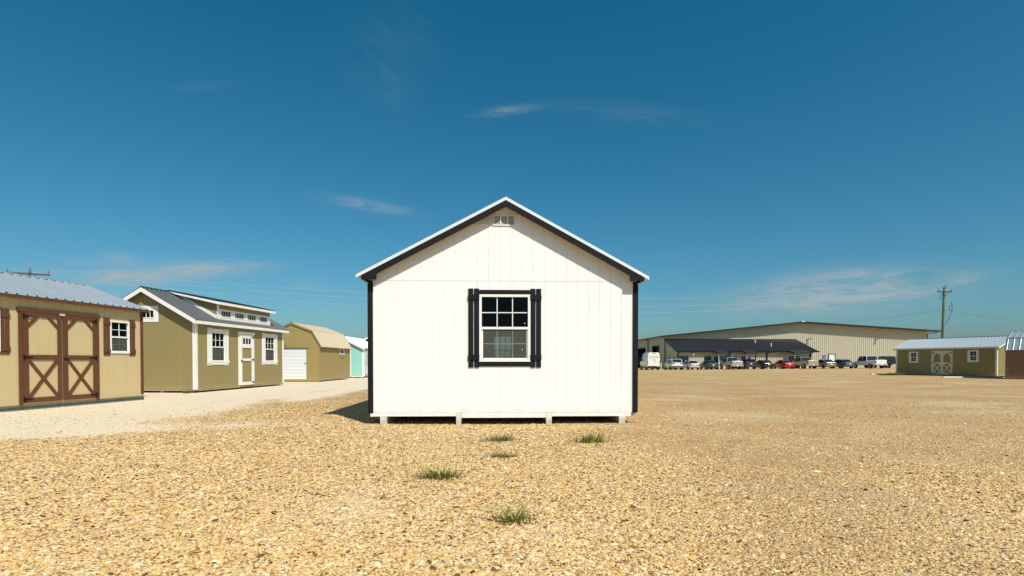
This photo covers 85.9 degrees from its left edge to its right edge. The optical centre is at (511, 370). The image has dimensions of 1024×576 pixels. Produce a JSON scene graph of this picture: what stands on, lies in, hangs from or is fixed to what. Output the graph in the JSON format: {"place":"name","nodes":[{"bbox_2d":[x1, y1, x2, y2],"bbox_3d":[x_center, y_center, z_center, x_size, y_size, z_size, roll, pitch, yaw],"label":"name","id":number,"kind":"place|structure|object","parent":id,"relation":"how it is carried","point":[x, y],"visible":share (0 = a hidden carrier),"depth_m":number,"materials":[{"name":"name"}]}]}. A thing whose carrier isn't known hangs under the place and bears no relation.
{"place":"outdoors","nodes":[
{"label":"outdoors","id":0,"kind":"place"},
{"bbox_2d":[0,366,1023,575],"bbox_3d":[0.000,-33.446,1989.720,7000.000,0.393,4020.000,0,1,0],"label":"ground","id":1,"kind":"structure","parent":0,"point":[720,387],"depth_m":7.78,"materials":[{"name":"beige gravel"}]},
{"bbox_2d":[6,267,50,275],"bbox_3d":[-43.782,-4.403,49.916,3.102,9.910,0.504,-1,1,-29],"label":"utility pole","id":2,"kind":"object","parent":1,"relation":"on","point":[30,273],"visible":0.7,"depth_m":49.78,"materials":[{"name":"wood"}]},
{"bbox_2d":[0,271,148,411],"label":"tan shed","id":3,"kind":"structure","parent":1,"relation":"on","point":[65,343],"depth_m":13.62,"materials":[{"name":"paint"}]},
{"bbox_2d":[22,311,62,402],"bbox_3d":[-11.020,-0.318,12.923,0.050,2.085,0.942,0,1,7],"label":"door","id":4,"kind":"structure","parent":3,"relation":"in","point":[41,332],"depth_m":12.90,"materials":[{"name":"brown paint"}]},
{"bbox_2d":[62,315,97,399],"bbox_3d":[-10.900,-0.335,13.892,0.050,2.085,0.942,0,1,7],"label":"door","id":5,"kind":"structure","parent":3,"relation":"in","point":[79,334],"depth_m":13.88,"materials":[{"name":"brown paint"}]},
{"bbox_2d":[110,320,129,353],"bbox_3d":[-10.789,-0.921,15.105,0.078,0.885,0.640,0,1,7],"label":"window","id":6,"kind":"structure","parent":3,"relation":"in","point":[127,339],"depth_m":15.18,"materials":[{"name":"white plastic"}]},
{"bbox_2d":[121,286,288,392],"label":"dormer shed","id":7,"kind":"structure","parent":1,"relation":"on","point":[194,343],"depth_m":20.30,"materials":[{"name":"green paint"}]},
{"bbox_2d":[143,309,154,318],"bbox_3d":[-12.985,-2.016,19.520,0.680,0.330,0.078,0,1,4],"label":"window","id":8,"kind":"structure","parent":7,"relation":"in","point":[153,310],"depth_m":19.47,"materials":[{"name":"white plastic"}]},
{"bbox_2d":[211,332,225,361],"bbox_3d":[-11.072,-0.891,20.696,0.078,1.120,0.850,0,1,4],"label":"window","id":9,"kind":"structure","parent":7,"relation":"in","point":[219,333],"depth_m":20.81,"materials":[{"name":"white plastic"}]},
{"bbox_2d":[221,310,231,317],"bbox_3d":[-11.037,-2.185,21.192,0.078,0.270,0.700,0,1,4],"label":"window","id":10,"kind":"structure","parent":7,"relation":"in","point":[230,312],"depth_m":21.25,"materials":[{"name":"white plastic"}]},
{"bbox_2d":[235,312,244,319],"bbox_3d":[-10.965,-2.201,22.092,0.078,0.270,0.700,0,1,4],"label":"window","id":11,"kind":"structure","parent":7,"relation":"in","point":[243,314],"depth_m":22.21,"materials":[{"name":"white plastic"}]},
{"bbox_2d":[240,334,253,384],"bbox_3d":[-10.877,-0.459,22.595,0.064,2.060,0.982,0,1,4],"label":"door","id":12,"kind":"structure","parent":7,"relation":"in","point":[246,341],"depth_m":22.59,"materials":[{"name":"white paint"}]},
{"bbox_2d":[247,314,256,321],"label":"window","id":13,"kind":"structure","parent":7,"relation":"in","point":[247,314],"depth_m":22.99,"materials":[{"name":"white plastic"}]},
{"bbox_2d":[259,316,267,322],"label":"window","id":14,"kind":"structure","parent":7,"relation":"in","point":[259,316],"depth_m":23.97,"materials":[{"name":"white plastic"}]},
{"bbox_2d":[265,336,274,361],"bbox_3d":[-10.784,-0.957,24.444,0.078,1.120,0.850,0,1,4],"label":"window","id":15,"kind":"structure","parent":7,"relation":"in","point":[267,337],"depth_m":24.56,"materials":[{"name":"white plastic"}]},
{"bbox_2d":[283,322,351,381],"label":"khaki barn shed","id":16,"kind":"structure","parent":1,"relation":"on","point":[312,353],"depth_m":29.80,"materials":[{"name":"paint"}]},
{"bbox_2d":[284,348,306,379],"bbox_3d":[-11.913,-0.370,29.795,1.650,1.700,0.022,0,1,2],"label":"roll up door","id":17,"kind":"structure","parent":16,"relation":"in","point":[295,359],"depth_m":29.78,"materials":[{"name":"white paint"}]},
{"bbox_2d":[345,336,367,377],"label":"mint shed","id":18,"kind":"structure","parent":1,"relation":"on","point":[359,358],"depth_m":37.00,"materials":[{"name":"paint"}]},
{"bbox_2d":[366,350,367,374],"bbox_3d":[-9.919,-0.569,37.765,0.050,1.740,0.902,0,1,0],"label":"door","id":19,"kind":"structure","parent":18,"relation":"in","point":[366,350],"depth_m":37.65,"materials":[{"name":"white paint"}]},
{"bbox_2d":[405,463,475,481],"bbox_3d":[-0.716,0.967,5.228,0.607,0.120,0.583,-1,1,-36],"label":"grass tuft","id":20,"kind":"object","parent":1,"relation":"on","point":[435,475],"visible":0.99,"depth_m":5.24,"materials":[{"name":"green plant"}]},
{"bbox_2d":[477,432,524,441],"bbox_3d":[-0.169,0.939,7.822,0.779,0.127,0.522,0,1,0],"label":"grass tuft","id":21,"kind":"object","parent":1,"relation":"on","point":[504,438],"visible":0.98,"depth_m":7.82,"materials":[{"name":"green plant"}]},
{"bbox_2d":[485,449,518,458],"bbox_3d":[-0.128,0.977,6.440,0.534,0.085,0.419,0,1,0],"label":"grass tuft","id":22,"kind":"object","parent":1,"relation":"on","point":[505,455],"visible":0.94,"depth_m":6.47,"materials":[{"name":"green plant"}]},
{"bbox_2d":[356,197,648,424],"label":"white shed","id":23,"kind":"structure","parent":1,"relation":"on","point":[557,304],"depth_m":10.00,"materials":[{"name":"paint"}]},
{"bbox_2d":[493,335,511,357],"bbox_3d":[-0.337,-0.725,19.748,0.680,1.100,0.078,0,1,-2],"label":"window","id":24,"kind":"structure","parent":23,"relation":"in","point":[499,336],"depth_m":19.72,"materials":[{"name":"white plastic"}]},
{"bbox_2d":[479,294,529,361],"bbox_3d":[-0.130,-0.777,10.019,0.930,1.220,0.078,0,1,-2],"label":"window","id":25,"kind":"structure","parent":23,"relation":"in","point":[481,359],"depth_m":9.99,"materials":[{"name":"white plastic"}]},
{"bbox_2d":[472,499,544,524],"bbox_3d":[0.036,0.991,3.771,0.578,0.132,0.510,0,1,-16],"label":"grass tuft","id":26,"kind":"object","parent":1,"relation":"on","point":[514,520],"visible":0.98,"depth_m":3.84,"materials":[{"name":"green plant"}]},
{"bbox_2d":[569,431,609,443],"bbox_3d":[1.049,0.914,7.651,0.700,0.172,0.531,0,1,0],"label":"grass tuft","id":27,"kind":"object","parent":1,"relation":"on","point":[590,439],"visible":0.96,"depth_m":7.61,"materials":[{"name":"green plant"}]},
{"bbox_2d":[639,353,659,369],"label":"parked van","id":28,"kind":"object","parent":1,"relation":"on","point":[651,360],"visible":1,"depth_m":86.67,"materials":[{"name":"white paint"}]},
{"bbox_2d":[664,359,682,369],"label":"parked suv","id":29,"kind":"object","parent":1,"relation":"on","point":[670,364],"visible":1,"depth_m":87.10,"materials":[{"name":"white paint"}]},
{"bbox_2d":[682,360,699,369],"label":"parked sedan","id":30,"kind":"object","parent":1,"relation":"on","point":[688,364],"visible":0.89,"depth_m":87.80,"materials":[{"name":"silver paint"}]},
{"bbox_2d":[700,360,718,369],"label":"parked sedan","id":31,"kind":"object","parent":1,"relation":"on","point":[707,364],"visible":0.98,"depth_m":87.86,"materials":[{"name":"paint"}]},
{"bbox_2d":[719,357,743,368],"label":"parked pickup","id":32,"kind":"object","parent":1,"relation":"on","point":[730,362],"visible":0.99,"depth_m":88.60,"materials":[{"name":"silver paint"}]},
{"bbox_2d":[737,359,756,368],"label":"parked suv","id":33,"kind":"object","parent":1,"relation":"on","point":[748,363],"visible":0.77,"depth_m":87.47,"materials":[{"name":"paint"}]},
{"bbox_2d":[755,360,773,368],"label":"parked sedan","id":34,"kind":"object","parent":1,"relation":"on","point":[762,364],"visible":0.81,"depth_m":88.60,"materials":[{"name":"black paint"}]},
{"bbox_2d":[773,360,795,368],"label":"parked sedan","id":35,"kind":"object","parent":1,"relation":"on","point":[783,364],"visible":0.96,"depth_m":88.19,"materials":[{"name":"paint"}]},
{"bbox_2d":[638,321,940,368],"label":"warehouse","id":36,"kind":"structure","parent":1,"relation":"on","point":[773,343],"depth_m":102.29,"materials":[{"name":"metal"}]},
{"bbox_2d":[679,356,688,362],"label":"window","id":37,"kind":"structure","parent":36,"relation":"in","point":[684,358],"depth_m":94.96,"materials":[{"name":"black metal"}]},
{"bbox_2d":[713,355,717,368],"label":"door","id":38,"kind":"structure","parent":36,"relation":"in","point":[715,357],"depth_m":94.93,"materials":[{"name":"black paint"}]},
{"bbox_2d":[787,355,800,367],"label":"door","id":39,"kind":"structure","parent":36,"relation":"in","point":[789,357],"depth_m":94.93,"materials":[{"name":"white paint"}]},
{"bbox_2d":[828,354,834,360],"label":"door","id":40,"kind":"structure","parent":36,"relation":"in","point":[830,356],"depth_m":102.32,"materials":[{"name":"white paint"}]},
{"bbox_2d":[792,357,818,368],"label":"parked pickup","id":41,"kind":"object","parent":1,"relation":"on","point":[803,362],"visible":0.92,"depth_m":89.18,"materials":[{"name":"beige paint"}]},
{"bbox_2d":[812,359,836,368],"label":"parked sedan","id":42,"kind":"object","parent":1,"relation":"on","point":[823,363],"visible":0.81,"depth_m":88.34,"materials":[{"name":"gold paint"}]},
{"bbox_2d":[829,359,855,368],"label":"parked sedan","id":43,"kind":"object","parent":1,"relation":"on","point":[841,363],"visible":0.77,"depth_m":88.11,"materials":[{"name":"paint"}]},
{"bbox_2d":[853,356,887,367],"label":"parked pickup","id":44,"kind":"object","parent":1,"relation":"on","point":[868,361],"visible":0.91,"depth_m":87.90,"materials":[{"name":"white paint"}]},
{"bbox_2d":[873,356,895,367],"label":"parked pickup","id":45,"kind":"object","parent":1,"relation":"on","point":[891,360],"visible":0.53,"depth_m":92.29,"materials":[{"name":"black paint"}]},
{"bbox_2d":[937,285,952,337],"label":"utility pole","id":46,"kind":"object","parent":1,"relation":"on","point":[943,314],"visible":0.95,"depth_m":72.76,"materials":[{"name":"wood"}]},
{"bbox_2d":[12,269,935,312],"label":"power line","id":47,"kind":"object","parent":46,"relation":"attached to","point":[357,305],"visible":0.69,"depth_m":54.39,"materials":[{"name":"metal"}]},
{"bbox_2d":[38,268,939,298],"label":"power line","id":48,"kind":"object","parent":46,"relation":"attached to","point":[351,291],"visible":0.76,"depth_m":55.51,"materials":[{"name":"metal"}]},
{"bbox_2d":[49,271,949,305],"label":"power line","id":49,"kind":"object","parent":46,"relation":"attached to","point":[366,298],"visible":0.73,"depth_m":55.55,"materials":[{"name":"metal"}]},
{"bbox_2d":[893,336,1007,376],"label":"green shed","id":50,"kind":"structure","parent":1,"relation":"on","point":[982,356],"depth_m":41.60,"materials":[{"name":"green paint"}]},
{"bbox_2d":[910,352,916,361],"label":"window","id":51,"kind":"structure","parent":50,"relation":"in","point":[910,352],"depth_m":44.07,"materials":[{"name":"white plastic"}]},
{"bbox_2d":[932,352,941,373],"bbox_3d":[32.746,-0.610,42.401,0.050,1.720,0.667,0,1,-21],"label":"door","id":52,"kind":"structure","parent":50,"relation":"in","point":[936,356],"depth_m":42.42,"materials":[{"name":"beige paint"}]},
{"bbox_2d":[942,352,951,373],"bbox_3d":[32.999,-0.599,41.771,0.050,1.720,0.667,0,1,-22],"label":"door","id":53,"kind":"structure","parent":50,"relation":"in","point":[946,356],"depth_m":41.77,"materials":[{"name":"beige paint"}]},
{"bbox_2d":[969,351,976,360],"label":"window","id":54,"kind":"structure","parent":50,"relation":"in","point":[969,351],"depth_m":40.15,"materials":[{"name":"white plastic"}]},
{"bbox_2d":[942,376,1002,377],"bbox_3d":[31.100,0.439,37.163,3.635,0.105,0.140,0,1,8],"label":"landscape timber","id":55,"kind":"object","parent":1,"relation":"on","point":[967,377],"visible":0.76,"depth_m":37.18,"materials":[{"name":"beige paint"}]},
{"bbox_2d":[1004,330,1023,378],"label":"red brown barn shed","id":56,"kind":"structure","parent":1,"relation":"on","point":[1014,356],"depth_m":34.40,"materials":[{"name":"paint"}]},
{"bbox_2d":[0,0,1023,356],"label":"sky","id":57,"kind":"structure","parent":0,"point":[741,151],"materials":[{"name":"blue"}]}
]}

